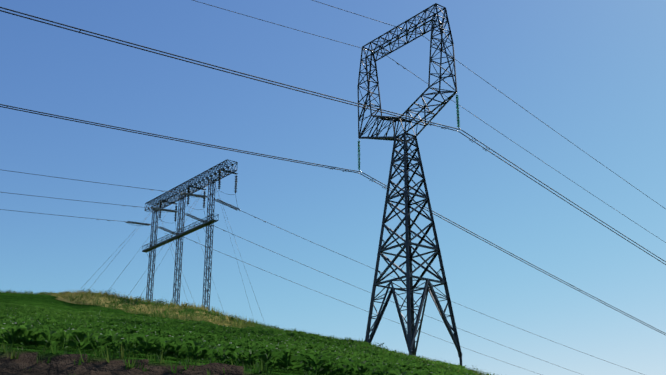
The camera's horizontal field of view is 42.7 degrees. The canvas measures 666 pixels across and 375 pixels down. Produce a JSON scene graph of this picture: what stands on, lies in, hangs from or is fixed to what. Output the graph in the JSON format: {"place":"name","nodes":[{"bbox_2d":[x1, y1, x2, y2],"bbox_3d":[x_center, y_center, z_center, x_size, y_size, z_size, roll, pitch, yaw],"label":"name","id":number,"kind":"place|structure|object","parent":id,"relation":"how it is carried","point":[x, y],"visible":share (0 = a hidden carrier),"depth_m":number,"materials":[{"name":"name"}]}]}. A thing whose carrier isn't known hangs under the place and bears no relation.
{"place":"outdoors","nodes":[
{"label":"outdoors","id":0,"kind":"place"},
{"bbox_2d":[0,293,323,374],"bbox_3d":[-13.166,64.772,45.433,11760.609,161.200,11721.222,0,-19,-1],"label":"ground","id":1,"kind":"structure","parent":0,"point":[59,363],"depth_m":17.30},
{"bbox_2d":[76,181,262,319],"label":"portal guys","id":2,"kind":"object","parent":1,"relation":"on","point":[174,252],"visible":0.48,"depth_m":147.37,"materials":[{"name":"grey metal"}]},
{"bbox_2d":[142,159,237,308],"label":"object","id":3,"kind":"object","parent":1,"relation":"on","point":[163,199],"visible":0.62,"depth_m":150.92,"materials":[{"name":"metal"}]},
{"bbox_2d":[142,219,217,252],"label":"portal platform","id":4,"kind":"structure","parent":3,"relation":"on","point":[189,231],"depth_m":150.09,"materials":[{"name":"grey metal"}]},
{"bbox_2d":[97,172,263,242],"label":"portal insulators","id":5,"kind":"object","parent":3,"relation":"attached to","point":[196,195],"visible":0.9,"depth_m":151.40,"materials":[{"name":"brown"}]},
{"bbox_2d":[0,170,643,374],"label":"portal conductors","id":6,"kind":"object","parent":5,"relation":"attached to","point":[277,253],"visible":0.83,"depth_m":162.36,"materials":[{"name":"grey metal"}]},
{"bbox_2d":[0,302,474,374],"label":"crop plants","id":7,"kind":"object","parent":1,"relation":"on","point":[25,325],"visible":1,"depth_m":33.71,"materials":[{"name":"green plant"}]},
{"bbox_2d":[0,288,494,374],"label":"grass tufts","id":8,"kind":"object","parent":1,"relation":"on","point":[191,310],"visible":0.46,"depth_m":105.57,"materials":[{"name":"green plant"}]},
{"bbox_2d":[64,288,478,371],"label":"crest bushes","id":9,"kind":"object","parent":1,"relation":"on","point":[235,317],"visible":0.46,"depth_m":120.41,"materials":[{"name":"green plant"}]},
{"bbox_2d":[0,0,665,334],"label":"tower conductors","id":10,"kind":"structure","parent":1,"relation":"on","point":[338,101],"depth_m":86.53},
{"bbox_2d":[357,3,462,365],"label":"cat head tower","id":11,"kind":"structure","parent":1,"relation":"on","point":[410,334],"depth_m":90.58,"materials":[{"name":"metal"}]},
{"bbox_2d":[6,28,580,290],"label":"tower line fittings","id":12,"kind":"object","parent":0,"point":[427,124],"visible":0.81,"depth_m":93.64,"materials":[{"name":"grey metal"}]},
{"bbox_2d":[0,0,665,374],"label":"sky","id":13,"kind":"structure","parent":0,"point":[592,71],"materials":[{"name":"blue"}]},
{"bbox_2d":[356,95,462,173],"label":"tower insulators","id":14,"kind":"object","parent":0,"point":[457,111],"visible":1,"depth_m":87.83,"materials":[{"name":"teal glass"}]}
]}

